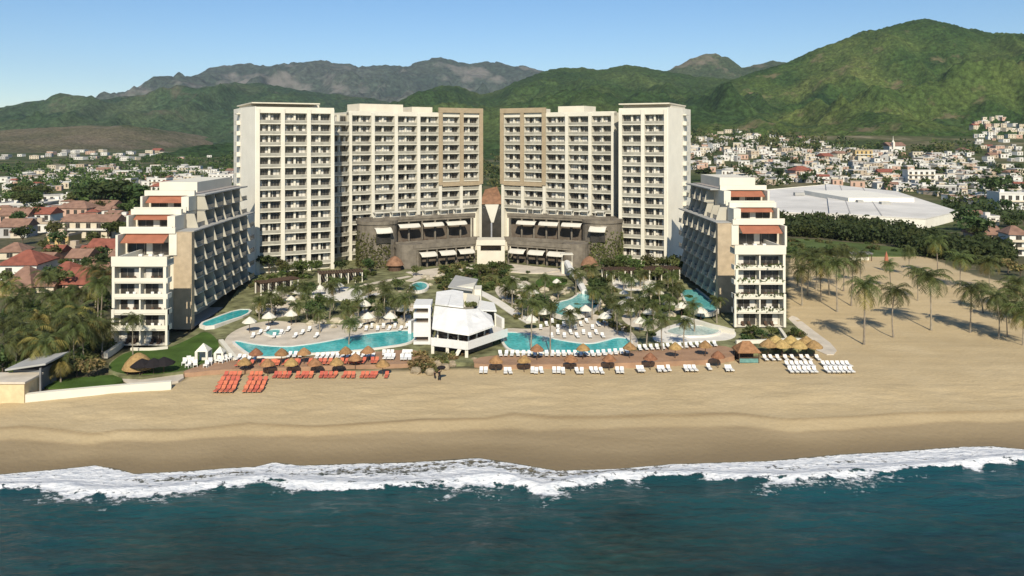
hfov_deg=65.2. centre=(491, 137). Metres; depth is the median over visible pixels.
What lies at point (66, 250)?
house
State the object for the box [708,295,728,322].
palm tree
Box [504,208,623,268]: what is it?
terrace podium
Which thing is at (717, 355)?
beach parasol
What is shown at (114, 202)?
house
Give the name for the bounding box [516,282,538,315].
palm tree
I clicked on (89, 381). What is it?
seaward lawn
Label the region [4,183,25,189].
tree
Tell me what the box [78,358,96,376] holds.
tree
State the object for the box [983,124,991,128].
house
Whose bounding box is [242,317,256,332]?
beach parasol
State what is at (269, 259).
tree
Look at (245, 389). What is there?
sun lounger
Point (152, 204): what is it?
window
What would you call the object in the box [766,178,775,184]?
house
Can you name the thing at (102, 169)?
house
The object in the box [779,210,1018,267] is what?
grove
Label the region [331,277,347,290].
tree
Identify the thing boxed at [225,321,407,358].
pool terrace
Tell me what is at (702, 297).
swimming pool
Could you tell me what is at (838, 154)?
house
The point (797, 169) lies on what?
house
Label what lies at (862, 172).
house
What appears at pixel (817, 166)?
distant rooftops
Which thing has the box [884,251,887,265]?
folded parasol
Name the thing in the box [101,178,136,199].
tree
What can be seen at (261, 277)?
tree
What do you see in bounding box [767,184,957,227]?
warehouse
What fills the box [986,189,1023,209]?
house
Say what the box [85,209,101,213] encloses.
house
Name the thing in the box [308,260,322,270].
tree
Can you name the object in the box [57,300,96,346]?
palm tree
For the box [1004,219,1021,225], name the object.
tree
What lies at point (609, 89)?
hills
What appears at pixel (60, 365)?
palm tree
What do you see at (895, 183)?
house
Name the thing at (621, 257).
tree
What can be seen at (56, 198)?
house
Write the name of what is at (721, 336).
pool terrace
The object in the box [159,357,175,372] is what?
beach parasol
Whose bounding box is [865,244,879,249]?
shrub
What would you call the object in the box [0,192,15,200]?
tree
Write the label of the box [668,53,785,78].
bare hill
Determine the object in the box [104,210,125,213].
house
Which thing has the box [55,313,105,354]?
palm tree
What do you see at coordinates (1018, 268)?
tree
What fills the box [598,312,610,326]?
beach parasol
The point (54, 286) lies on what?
house
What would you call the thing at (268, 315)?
beach parasol
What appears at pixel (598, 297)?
palm tree
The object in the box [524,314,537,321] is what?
beach parasol
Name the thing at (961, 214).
tree
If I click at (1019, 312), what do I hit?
palm tree
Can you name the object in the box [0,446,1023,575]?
sea
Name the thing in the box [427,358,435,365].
shrub
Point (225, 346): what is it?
garden wall
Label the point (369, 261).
tree
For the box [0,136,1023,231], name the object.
town buildings
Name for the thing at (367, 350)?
beach parasol
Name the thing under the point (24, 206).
tree
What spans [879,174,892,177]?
house
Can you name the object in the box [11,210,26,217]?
tree
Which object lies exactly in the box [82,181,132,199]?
tree
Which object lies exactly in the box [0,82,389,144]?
grey green hills
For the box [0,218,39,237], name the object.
house
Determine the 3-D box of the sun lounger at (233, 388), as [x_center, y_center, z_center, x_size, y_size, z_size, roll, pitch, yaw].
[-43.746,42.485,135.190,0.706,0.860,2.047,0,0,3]
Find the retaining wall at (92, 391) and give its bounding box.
[25,380,171,402]
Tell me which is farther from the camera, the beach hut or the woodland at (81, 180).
the woodland at (81, 180)
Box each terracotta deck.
[184,350,419,376]
[473,344,734,368]
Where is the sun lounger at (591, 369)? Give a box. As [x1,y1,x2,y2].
[589,366,594,373]
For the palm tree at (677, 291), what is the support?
on the garden lawn at (678, 316)
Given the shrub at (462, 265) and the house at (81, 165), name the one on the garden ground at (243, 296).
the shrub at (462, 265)
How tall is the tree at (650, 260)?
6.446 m
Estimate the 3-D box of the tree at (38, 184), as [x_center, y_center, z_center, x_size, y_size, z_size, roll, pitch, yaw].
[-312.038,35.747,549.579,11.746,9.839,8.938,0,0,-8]
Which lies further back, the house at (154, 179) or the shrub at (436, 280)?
the house at (154, 179)
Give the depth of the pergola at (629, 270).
224.35 m
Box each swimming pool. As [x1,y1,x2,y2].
[199,309,251,329]
[232,330,414,357]
[263,329,285,336]
[409,282,428,293]
[500,331,632,354]
[549,293,600,320]
[665,325,720,337]
[681,288,718,317]
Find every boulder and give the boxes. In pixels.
[410,367,421,374]
[425,368,434,374]
[434,360,441,366]
[441,363,449,369]
[449,360,456,366]
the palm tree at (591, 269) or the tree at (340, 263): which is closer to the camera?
the palm tree at (591, 269)
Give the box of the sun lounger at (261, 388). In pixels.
[257,385,264,392]
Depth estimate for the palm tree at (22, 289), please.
185.90 m
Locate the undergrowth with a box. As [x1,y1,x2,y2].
[0,288,116,372]
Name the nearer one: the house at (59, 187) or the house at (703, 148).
the house at (59, 187)
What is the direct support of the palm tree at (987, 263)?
on the beach
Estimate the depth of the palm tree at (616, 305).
170.72 m
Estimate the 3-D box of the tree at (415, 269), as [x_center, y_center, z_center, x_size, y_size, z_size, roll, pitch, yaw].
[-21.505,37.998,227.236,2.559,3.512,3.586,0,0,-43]
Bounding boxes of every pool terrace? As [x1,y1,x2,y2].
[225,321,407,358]
[507,314,637,346]
[653,323,735,342]
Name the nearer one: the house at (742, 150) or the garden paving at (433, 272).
the garden paving at (433, 272)
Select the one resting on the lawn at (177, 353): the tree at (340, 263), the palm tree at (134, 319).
the palm tree at (134, 319)
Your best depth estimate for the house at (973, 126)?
1565.97 m
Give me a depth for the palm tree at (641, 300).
182.22 m
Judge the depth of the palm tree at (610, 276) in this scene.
200.12 m
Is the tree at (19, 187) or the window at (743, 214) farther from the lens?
the tree at (19, 187)
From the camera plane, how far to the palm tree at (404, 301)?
177.68 m
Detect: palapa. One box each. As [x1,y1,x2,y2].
[122,353,151,374]
[759,339,775,347]
[769,335,780,349]
[775,339,790,357]
[784,335,796,343]
[790,340,807,358]
[799,336,811,353]
[806,340,822,357]
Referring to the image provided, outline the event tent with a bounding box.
[195,343,225,363]
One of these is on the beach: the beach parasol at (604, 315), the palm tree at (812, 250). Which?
the palm tree at (812, 250)
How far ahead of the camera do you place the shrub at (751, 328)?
168.13 m
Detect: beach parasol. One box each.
[130,358,147,368]
[145,358,159,373]
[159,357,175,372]
[237,357,251,374]
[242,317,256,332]
[249,348,262,356]
[260,358,274,375]
[262,312,275,325]
[274,348,288,364]
[284,310,297,324]
[284,358,298,374]
[286,296,295,300]
[297,347,310,355]
[307,358,321,374]
[329,357,343,370]
[338,346,352,358]
[348,353,361,368]
[360,300,370,313]
[361,312,374,318]
[361,346,374,353]
[375,359,389,375]
[383,312,396,324]
[397,305,408,318]
[489,356,502,363]
[517,355,530,371]
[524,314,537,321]
[530,344,543,351]
[563,305,575,310]
[564,354,577,362]
[576,343,589,351]
[580,305,591,317]
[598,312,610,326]
[602,354,615,370]
[623,342,636,357]
[633,317,642,323]
[643,309,654,320]
[643,352,656,369]
[668,342,681,357]
[675,302,685,315]
[695,307,707,319]
[698,340,711,355]
[711,351,724,358]
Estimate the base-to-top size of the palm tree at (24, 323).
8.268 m
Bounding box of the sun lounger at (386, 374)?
[384,371,388,378]
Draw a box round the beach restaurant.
[408,275,507,357]
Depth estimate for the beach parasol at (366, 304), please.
186.61 m
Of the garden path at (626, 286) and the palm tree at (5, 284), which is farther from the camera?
the garden path at (626, 286)
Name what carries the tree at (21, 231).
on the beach
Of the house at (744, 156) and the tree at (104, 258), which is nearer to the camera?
the tree at (104, 258)
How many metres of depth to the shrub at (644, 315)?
183.59 m
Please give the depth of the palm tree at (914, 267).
203.15 m
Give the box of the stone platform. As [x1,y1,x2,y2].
[0,372,43,402]
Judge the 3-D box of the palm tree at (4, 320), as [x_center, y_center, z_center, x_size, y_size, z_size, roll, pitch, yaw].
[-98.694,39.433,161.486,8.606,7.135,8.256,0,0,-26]
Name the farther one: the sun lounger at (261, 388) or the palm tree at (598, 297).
the palm tree at (598, 297)
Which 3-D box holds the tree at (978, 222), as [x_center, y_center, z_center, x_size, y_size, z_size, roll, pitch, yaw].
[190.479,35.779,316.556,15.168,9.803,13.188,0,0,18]
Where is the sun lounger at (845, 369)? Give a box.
[842,366,850,373]
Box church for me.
[880,140,905,151]
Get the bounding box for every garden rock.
[330,317,339,322]
[539,286,548,290]
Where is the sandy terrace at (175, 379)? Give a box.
[122,374,183,383]
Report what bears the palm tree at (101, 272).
on the beach
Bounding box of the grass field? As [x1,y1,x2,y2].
[786,238,915,256]
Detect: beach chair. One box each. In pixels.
[181,357,186,365]
[203,360,208,367]
[208,357,212,364]
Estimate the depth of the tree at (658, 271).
220.41 m
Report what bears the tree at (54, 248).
on the beach
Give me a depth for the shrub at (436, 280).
218.38 m
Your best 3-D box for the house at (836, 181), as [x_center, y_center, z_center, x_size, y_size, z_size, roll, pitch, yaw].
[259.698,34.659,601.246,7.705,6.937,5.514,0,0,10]
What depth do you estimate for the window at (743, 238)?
189.82 m
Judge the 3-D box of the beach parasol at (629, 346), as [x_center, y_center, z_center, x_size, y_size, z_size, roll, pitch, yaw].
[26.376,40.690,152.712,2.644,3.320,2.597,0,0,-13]
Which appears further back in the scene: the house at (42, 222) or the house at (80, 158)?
the house at (80, 158)
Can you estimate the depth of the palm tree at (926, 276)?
176.72 m
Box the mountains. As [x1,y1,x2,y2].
[96,57,542,101]
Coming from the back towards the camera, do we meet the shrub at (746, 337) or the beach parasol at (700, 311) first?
the beach parasol at (700, 311)
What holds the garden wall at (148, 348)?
on the garden ground at (243, 296)
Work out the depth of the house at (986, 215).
365.94 m
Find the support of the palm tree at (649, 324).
on the garden ground at (243, 296)
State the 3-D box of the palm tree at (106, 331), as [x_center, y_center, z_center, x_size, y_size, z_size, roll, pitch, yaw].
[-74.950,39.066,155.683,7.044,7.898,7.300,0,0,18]
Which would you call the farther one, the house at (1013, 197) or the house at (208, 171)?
the house at (208, 171)
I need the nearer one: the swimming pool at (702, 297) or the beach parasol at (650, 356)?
the beach parasol at (650, 356)
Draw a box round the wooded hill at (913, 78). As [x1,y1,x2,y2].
[691,18,1023,139]
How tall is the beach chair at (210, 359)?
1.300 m
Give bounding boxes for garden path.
[267,289,293,312]
[292,291,384,300]
[360,276,410,285]
[387,307,414,330]
[406,271,422,281]
[482,291,535,323]
[511,269,560,273]
[511,276,530,294]
[558,265,587,284]
[598,296,632,318]
[612,283,641,288]
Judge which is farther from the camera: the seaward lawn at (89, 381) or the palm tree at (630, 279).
the palm tree at (630, 279)
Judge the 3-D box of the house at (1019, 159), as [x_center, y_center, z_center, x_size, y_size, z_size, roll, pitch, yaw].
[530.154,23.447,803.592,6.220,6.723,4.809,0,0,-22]
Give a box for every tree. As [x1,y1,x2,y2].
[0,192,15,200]
[0,270,20,280]
[0,276,19,309]
[0,290,33,327]
[0,313,21,347]
[0,313,22,323]
[0,330,41,360]
[0,349,12,371]
[3,315,44,340]
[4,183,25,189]
[5,281,35,306]
[8,324,53,357]
[10,185,29,190]
[10,192,30,204]
[10,225,35,242]
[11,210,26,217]
[17,306,57,334]
[18,331,69,359]
[19,181,32,186]
[20,189,43,194]
[20,205,40,211]
[21,192,43,202]
[27,183,45,186]
[29,186,48,192]
[29,270,62,298]
[30,201,47,206]
[31,288,68,316]
[37,240,49,247]
[40,185,55,193]
[41,244,62,252]
[42,265,62,270]
[42,324,68,348]
[44,220,67,232]
[44,230,67,244]
[45,268,74,288]
[47,308,95,361]
[48,298,75,322]
[48,352,81,381]
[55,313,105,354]
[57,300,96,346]
[57,318,90,359]
[58,258,76,263]
[58,288,79,302]
[60,285,75,293]
[62,192,76,199]
[66,284,93,305]
[69,358,82,376]
[72,184,109,200]
[74,257,91,264]
[76,261,110,307]
[77,295,97,305]
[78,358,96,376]
[81,275,111,317]
[81,310,106,345]
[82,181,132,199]
[85,231,105,240]
[89,266,111,317]
[89,318,125,358]
[90,252,110,265]
[91,357,107,375]
[94,200,105,205]
[95,246,112,254]
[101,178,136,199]
[101,222,115,237]
[108,220,125,233]
[116,203,129,210]
[119,312,147,353]
[123,183,158,204]
[151,170,171,177]
[252,275,267,284]
[252,296,269,319]
[256,255,280,273]
[259,289,278,322]
[268,296,286,314]
[274,259,288,267]
[276,282,290,297]
[277,262,291,272]
[277,270,285,276]
[286,284,295,295]
[288,298,305,322]
[290,279,308,298]
[291,260,312,277]
[295,285,316,319]
[302,281,316,291]
[303,299,325,320]
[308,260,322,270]
[309,306,328,332]
[314,293,327,311]
[321,281,339,312]
[322,295,339,318]
[327,276,342,289]
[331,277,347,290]
[334,259,348,268]
[339,302,359,325]
[339,315,363,344]
[341,299,350,313]
[347,284,366,310]
[349,296,364,316]
[353,275,362,286]
[361,261,376,272]
[361,296,375,311]
[362,258,374,270]
[362,282,375,299]
[370,302,390,322]
[375,280,392,293]
[376,286,395,318]
[377,297,389,306]
[385,293,401,314]
[391,277,404,290]
[394,293,414,322]
[404,283,419,299]
[411,265,422,272]
[453,270,462,275]
[466,268,477,276]
[474,263,488,272]
[486,261,499,273]
[498,268,506,276]
[499,285,516,298]
[500,276,522,306]
[514,296,528,318]
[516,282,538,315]
[520,296,544,348]
[532,299,547,322]
[533,292,550,308]
[538,272,551,295]
[541,300,559,355]
[543,298,559,314]
[550,280,564,299]
[556,308,580,328]
[566,267,581,294]
[573,273,585,288]
[581,263,601,277]
[585,286,601,319]
[585,288,607,311]
[586,276,608,288]
[600,285,613,296]
[601,257,624,266]
[602,270,619,296]
[602,294,619,312]
[603,296,619,320]
[607,299,627,333]
[615,254,632,265]
[618,272,633,289]
[620,298,641,341]
[622,273,639,297]
[624,258,645,267]
[631,295,647,316]
[632,270,645,285]
[635,294,650,311]
[638,316,657,345]
[639,269,652,296]
[640,254,660,265]
[640,284,660,302]
[644,300,663,329]
[646,281,667,312]
[649,310,672,350]
[652,267,662,279]
[657,293,671,306]
[659,294,678,319]
[660,254,678,264]
[660,268,680,289]
[664,269,679,295]
[668,283,685,296]
[669,256,683,273]
[670,283,684,302]
[676,316,695,348]
[682,297,703,331]
[694,168,712,173]
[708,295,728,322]
[739,165,755,175]
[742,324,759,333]
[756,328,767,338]
[765,325,777,334]
[771,163,782,166]
[774,168,784,173]
[786,247,800,258]
[786,263,817,305]
[788,248,804,286]
[790,243,805,250]
[790,327,799,336]
[796,250,823,295]
[798,172,809,182]
[802,247,824,289]
[806,256,834,300]
[818,247,841,295]
[821,255,853,311]
[825,245,833,250]
[828,243,860,290]
[834,243,851,250]
[841,275,885,344]
[844,255,864,305]
[852,248,871,278]
[877,282,913,337]
[880,258,898,285]
[881,177,892,181]
[901,245,918,276]
[903,265,931,300]
[903,268,954,330]
[919,145,935,152]
[922,234,951,273]
[927,186,938,190]
[931,166,941,173]
[944,249,976,289]
[949,208,980,223]
[951,280,991,332]
[952,216,996,229]
[966,226,983,234]
[971,255,1003,282]
[972,226,987,234]
[973,280,994,312]
[974,176,1011,190]
[974,286,1018,338]
[990,292,1019,336]
[992,168,1000,173]
[993,199,1012,207]
[993,281,1023,323]
[998,274,1023,294]
[998,301,1023,345]
[1000,214,1015,226]
[1000,258,1017,273]
[1002,213,1023,220]
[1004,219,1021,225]
[1006,183,1018,188]
[1009,264,1023,276]
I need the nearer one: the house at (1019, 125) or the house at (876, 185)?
the house at (876, 185)
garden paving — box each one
[255,297,295,317]
[312,287,360,298]
[350,307,411,323]
[412,264,474,276]
[495,283,531,304]
[510,264,569,275]
[612,278,654,290]
[622,311,660,330]
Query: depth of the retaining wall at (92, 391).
133.53 m
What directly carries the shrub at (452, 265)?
on the garden ground at (243, 296)
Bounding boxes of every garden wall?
[103,341,123,357]
[130,346,167,350]
[219,339,236,359]
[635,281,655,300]
[681,315,734,333]
[735,338,800,343]
[778,327,786,337]
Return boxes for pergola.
[254,276,299,295]
[317,268,362,284]
[601,265,680,281]
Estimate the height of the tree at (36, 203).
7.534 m
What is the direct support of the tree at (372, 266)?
on the garden ground at (243, 296)
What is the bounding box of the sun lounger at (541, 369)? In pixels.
[539,366,543,373]
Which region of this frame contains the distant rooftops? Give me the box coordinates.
[0,116,1023,209]
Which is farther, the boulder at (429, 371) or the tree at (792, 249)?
the tree at (792, 249)
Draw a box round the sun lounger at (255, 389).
[252,385,258,392]
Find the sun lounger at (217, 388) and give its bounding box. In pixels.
[213,385,221,392]
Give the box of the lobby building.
[482,187,500,236]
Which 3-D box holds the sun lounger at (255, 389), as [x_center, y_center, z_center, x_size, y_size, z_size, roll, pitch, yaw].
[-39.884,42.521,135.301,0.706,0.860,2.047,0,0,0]
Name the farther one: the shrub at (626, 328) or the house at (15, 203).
the house at (15, 203)
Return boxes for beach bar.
[732,341,760,363]
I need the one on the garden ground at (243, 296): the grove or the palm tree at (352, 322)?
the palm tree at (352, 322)
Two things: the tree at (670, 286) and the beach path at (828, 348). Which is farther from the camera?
the tree at (670, 286)
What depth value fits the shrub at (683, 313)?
187.01 m
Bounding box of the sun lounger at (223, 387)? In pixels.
[218,385,225,392]
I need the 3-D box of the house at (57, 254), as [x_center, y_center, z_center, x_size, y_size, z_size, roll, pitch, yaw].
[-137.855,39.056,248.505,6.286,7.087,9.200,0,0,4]
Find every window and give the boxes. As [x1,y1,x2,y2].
[128,243,168,254]
[138,220,166,226]
[151,203,180,206]
[376,233,390,243]
[416,308,427,340]
[590,232,604,241]
[731,197,759,200]
[739,233,776,243]
[741,212,769,217]
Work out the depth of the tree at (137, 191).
433.67 m
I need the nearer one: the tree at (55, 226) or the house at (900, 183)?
the tree at (55, 226)
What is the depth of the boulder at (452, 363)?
149.57 m
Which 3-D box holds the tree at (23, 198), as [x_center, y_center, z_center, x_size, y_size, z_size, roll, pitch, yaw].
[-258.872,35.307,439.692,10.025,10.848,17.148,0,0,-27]
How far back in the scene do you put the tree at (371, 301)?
188.53 m
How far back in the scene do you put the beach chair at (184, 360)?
148.43 m
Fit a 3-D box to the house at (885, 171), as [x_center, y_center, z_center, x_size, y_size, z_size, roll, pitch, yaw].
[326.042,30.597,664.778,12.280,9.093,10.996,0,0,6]
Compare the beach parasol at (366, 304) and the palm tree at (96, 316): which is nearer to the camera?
the palm tree at (96, 316)
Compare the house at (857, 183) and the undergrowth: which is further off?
the house at (857, 183)
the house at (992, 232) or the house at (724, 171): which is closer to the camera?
the house at (992, 232)
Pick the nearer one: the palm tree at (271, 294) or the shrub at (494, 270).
the palm tree at (271, 294)
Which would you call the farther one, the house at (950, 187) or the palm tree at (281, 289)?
the house at (950, 187)
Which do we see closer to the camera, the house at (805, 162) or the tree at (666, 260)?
the tree at (666, 260)
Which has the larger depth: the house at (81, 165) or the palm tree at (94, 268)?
the house at (81, 165)
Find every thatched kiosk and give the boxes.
[386,256,403,271]
[581,256,597,271]
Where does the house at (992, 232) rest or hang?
on the beach
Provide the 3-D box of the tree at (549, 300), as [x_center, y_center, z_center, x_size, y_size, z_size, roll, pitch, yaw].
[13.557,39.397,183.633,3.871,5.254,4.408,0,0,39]
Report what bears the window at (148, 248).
in the hotel wing at (179, 260)
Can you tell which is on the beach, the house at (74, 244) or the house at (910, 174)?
the house at (74, 244)
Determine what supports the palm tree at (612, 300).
on the garden ground at (243, 296)
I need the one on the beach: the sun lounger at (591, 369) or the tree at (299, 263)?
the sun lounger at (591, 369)
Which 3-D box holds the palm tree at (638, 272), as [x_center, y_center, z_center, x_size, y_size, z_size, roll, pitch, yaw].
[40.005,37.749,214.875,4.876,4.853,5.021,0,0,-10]
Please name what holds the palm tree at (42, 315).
on the beach
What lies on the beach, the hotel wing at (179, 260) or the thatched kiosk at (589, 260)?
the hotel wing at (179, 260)
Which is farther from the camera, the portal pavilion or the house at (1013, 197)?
the house at (1013, 197)
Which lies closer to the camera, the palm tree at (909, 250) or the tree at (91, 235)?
the palm tree at (909, 250)
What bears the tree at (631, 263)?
on the garden ground at (243, 296)
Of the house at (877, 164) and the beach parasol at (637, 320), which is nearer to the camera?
the beach parasol at (637, 320)
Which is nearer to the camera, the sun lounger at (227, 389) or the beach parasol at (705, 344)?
the sun lounger at (227, 389)
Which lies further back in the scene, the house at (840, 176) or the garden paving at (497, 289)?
the house at (840, 176)
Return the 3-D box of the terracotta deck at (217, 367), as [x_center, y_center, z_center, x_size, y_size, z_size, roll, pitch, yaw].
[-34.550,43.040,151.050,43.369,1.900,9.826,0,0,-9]
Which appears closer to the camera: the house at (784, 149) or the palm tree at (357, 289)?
the palm tree at (357, 289)
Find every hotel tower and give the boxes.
[234,102,482,274]
[500,103,690,265]
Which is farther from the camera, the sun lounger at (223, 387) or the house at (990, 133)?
the house at (990, 133)
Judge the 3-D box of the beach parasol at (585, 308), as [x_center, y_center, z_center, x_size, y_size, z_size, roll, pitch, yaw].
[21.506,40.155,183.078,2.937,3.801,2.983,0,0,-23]
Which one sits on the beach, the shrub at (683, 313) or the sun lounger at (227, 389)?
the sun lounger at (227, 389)
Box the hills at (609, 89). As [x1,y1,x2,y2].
[135,65,974,158]
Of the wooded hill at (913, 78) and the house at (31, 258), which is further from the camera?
the wooded hill at (913, 78)
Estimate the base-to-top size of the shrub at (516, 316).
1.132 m
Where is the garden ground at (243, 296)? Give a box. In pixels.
[109,253,814,378]
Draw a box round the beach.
[0,232,1023,473]
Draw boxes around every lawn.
[44,375,122,388]
[109,332,218,374]
[463,269,501,285]
[536,277,566,286]
[642,294,690,319]
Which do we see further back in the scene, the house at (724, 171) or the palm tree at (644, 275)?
the house at (724, 171)
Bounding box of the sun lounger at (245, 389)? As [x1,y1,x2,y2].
[242,385,248,392]
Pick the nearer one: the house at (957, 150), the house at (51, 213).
the house at (51, 213)
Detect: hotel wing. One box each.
[111,177,254,345]
[678,174,786,326]
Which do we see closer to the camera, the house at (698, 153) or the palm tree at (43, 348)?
the palm tree at (43, 348)
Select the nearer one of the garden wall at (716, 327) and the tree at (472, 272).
the garden wall at (716, 327)
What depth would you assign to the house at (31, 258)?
229.09 m
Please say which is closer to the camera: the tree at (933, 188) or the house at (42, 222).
the house at (42, 222)
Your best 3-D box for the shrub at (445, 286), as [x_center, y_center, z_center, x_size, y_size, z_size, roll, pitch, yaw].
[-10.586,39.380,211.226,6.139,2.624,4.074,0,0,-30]
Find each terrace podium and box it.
[355,208,478,268]
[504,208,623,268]
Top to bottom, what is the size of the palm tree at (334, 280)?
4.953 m
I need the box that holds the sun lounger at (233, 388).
[228,385,236,392]
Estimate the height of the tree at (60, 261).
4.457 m
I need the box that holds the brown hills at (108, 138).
[0,125,212,152]
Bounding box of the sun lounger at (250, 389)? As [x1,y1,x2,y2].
[247,385,253,392]
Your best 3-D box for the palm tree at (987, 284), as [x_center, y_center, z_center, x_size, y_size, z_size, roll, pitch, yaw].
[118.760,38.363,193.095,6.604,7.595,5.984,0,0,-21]
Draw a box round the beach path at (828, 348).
[788,316,836,354]
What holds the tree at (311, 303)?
on the garden ground at (243, 296)
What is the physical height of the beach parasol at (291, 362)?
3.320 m
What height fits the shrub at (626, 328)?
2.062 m
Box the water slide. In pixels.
[560,253,587,293]
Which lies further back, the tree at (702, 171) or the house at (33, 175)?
the house at (33, 175)
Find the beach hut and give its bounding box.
[850,252,872,260]
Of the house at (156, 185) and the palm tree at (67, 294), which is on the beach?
the palm tree at (67, 294)
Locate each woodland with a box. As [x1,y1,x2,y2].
[0,151,233,210]
[482,153,500,187]
[691,125,983,156]
[691,140,1023,214]
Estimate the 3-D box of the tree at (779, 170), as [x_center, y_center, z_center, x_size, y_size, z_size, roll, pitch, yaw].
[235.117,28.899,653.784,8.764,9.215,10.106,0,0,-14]
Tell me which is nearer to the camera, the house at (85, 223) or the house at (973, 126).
the house at (85, 223)
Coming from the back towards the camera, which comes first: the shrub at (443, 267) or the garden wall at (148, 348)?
the shrub at (443, 267)
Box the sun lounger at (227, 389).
[223,385,231,392]
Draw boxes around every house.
[0,200,58,207]
[0,205,13,209]
[0,207,36,221]
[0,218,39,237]
[0,242,35,259]
[0,250,59,279]
[0,266,43,295]
[5,352,68,390]
[9,231,20,237]
[23,174,41,177]
[29,155,40,158]
[33,207,63,220]
[33,272,63,292]
[34,170,49,173]
[36,218,60,232]
[42,192,60,200]
[42,252,64,265]
[43,245,71,255]
[44,196,77,203]
[45,153,53,156]
[46,229,81,244]
[47,165,65,170]
[56,185,63,190]
[57,261,82,270]
[58,200,100,215]
[59,267,111,290]
[60,182,72,188]
[60,214,125,237]
[61,199,73,203]
[64,240,87,247]
[64,248,99,264]
[74,157,87,159]
[75,164,87,166]
[81,245,108,254]
[84,258,111,272]
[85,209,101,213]
[88,238,114,253]
[89,200,121,205]
[94,206,111,213]
[96,167,110,174]
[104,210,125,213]
[106,176,137,183]
[109,248,114,256]
[111,206,121,209]
[120,156,134,160]
[145,150,154,153]
[147,176,172,185]
[150,180,170,189]
[152,148,164,151]
[183,174,203,178]
[199,169,210,173]
[208,173,233,181]
[225,168,233,172]
[691,151,700,156]
[695,162,707,167]
[698,147,709,149]
[708,144,719,148]
[716,169,732,173]
[723,129,731,133]
[735,147,745,153]
[738,154,747,158]
[738,160,749,166]
[747,151,758,155]
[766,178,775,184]
[770,162,786,167]
[773,178,788,183]
[777,148,792,151]
[787,166,811,174]
[788,151,801,155]
[798,176,814,182]
[802,160,812,164]
[805,153,814,159]
[816,153,833,159]
[816,174,829,181]
[822,149,837,152]
[827,171,840,175]
[829,158,840,162]
[830,151,846,159]
[831,179,842,185]
[833,175,847,181]
[848,161,865,166]
[848,169,866,174]
[850,180,864,187]
[852,148,872,157]
[858,164,871,168]
[865,180,875,186]
[866,162,882,168]
[871,158,882,161]
[871,182,883,188]
[874,169,892,173]
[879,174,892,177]
[883,182,898,189]
[898,182,910,186]
[898,187,916,191]
[902,168,935,183]
[911,152,922,156]
[911,182,956,191]
[912,157,933,160]
[918,188,929,193]
[923,191,933,194]
[928,164,948,166]
[935,174,944,180]
[941,194,954,199]
[943,173,962,174]
[950,158,964,162]
[955,148,968,154]
[955,174,974,179]
[961,226,998,237]
[962,163,974,166]
[967,183,978,187]
[969,124,979,129]
[979,212,999,224]
[982,156,993,159]
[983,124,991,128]
[984,153,998,157]
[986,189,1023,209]
[987,132,995,135]
[990,146,1004,149]
[990,164,1005,168]
[992,123,999,126]
[992,127,1002,131]
[992,135,1003,138]
[992,150,1000,153]
[996,225,1023,255]
[998,139,1009,142]
[998,154,1008,157]
[1001,128,1011,131]
[1001,170,1019,175]
[1004,134,1016,137]
[1006,168,1023,174]
[1007,123,1017,126]
[1011,151,1022,154]
[1015,158,1023,161]
[1016,124,1023,127]
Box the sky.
[0,0,1023,106]
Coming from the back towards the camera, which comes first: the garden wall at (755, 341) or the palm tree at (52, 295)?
the palm tree at (52, 295)
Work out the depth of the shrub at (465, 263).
244.72 m
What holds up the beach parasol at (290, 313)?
on the pool terrace at (286, 339)
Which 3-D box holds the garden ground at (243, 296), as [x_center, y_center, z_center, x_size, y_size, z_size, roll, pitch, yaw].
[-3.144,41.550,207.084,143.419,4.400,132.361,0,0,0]
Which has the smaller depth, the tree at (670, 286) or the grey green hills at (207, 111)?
the tree at (670, 286)
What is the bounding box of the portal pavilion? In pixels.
[476,237,504,263]
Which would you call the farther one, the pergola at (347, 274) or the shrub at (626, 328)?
the pergola at (347, 274)
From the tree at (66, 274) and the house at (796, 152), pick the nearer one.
the tree at (66, 274)
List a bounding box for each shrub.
[266,272,277,278]
[286,269,304,277]
[298,273,312,277]
[396,311,411,315]
[407,360,424,369]
[411,349,428,355]
[414,354,429,362]
[415,362,438,372]
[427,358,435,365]
[432,353,448,363]
[434,277,444,282]
[437,279,450,288]
[438,264,456,270]
[439,265,450,270]
[442,283,448,289]
[443,351,455,357]
[444,268,453,273]
[448,355,458,359]
[450,262,465,268]
[458,261,469,266]
[478,283,494,290]
[480,275,499,282]
[487,268,508,273]
[498,261,507,265]
[512,314,521,318]
[596,318,613,322]
[608,322,620,328]
[615,324,633,331]
[638,313,648,318]
[646,331,656,335]
[680,309,690,315]
[740,334,749,339]
[790,330,807,337]
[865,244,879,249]
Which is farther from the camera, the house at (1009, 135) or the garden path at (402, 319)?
the house at (1009, 135)
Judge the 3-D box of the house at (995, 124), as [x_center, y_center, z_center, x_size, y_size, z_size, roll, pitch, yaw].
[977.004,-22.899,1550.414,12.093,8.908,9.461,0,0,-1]

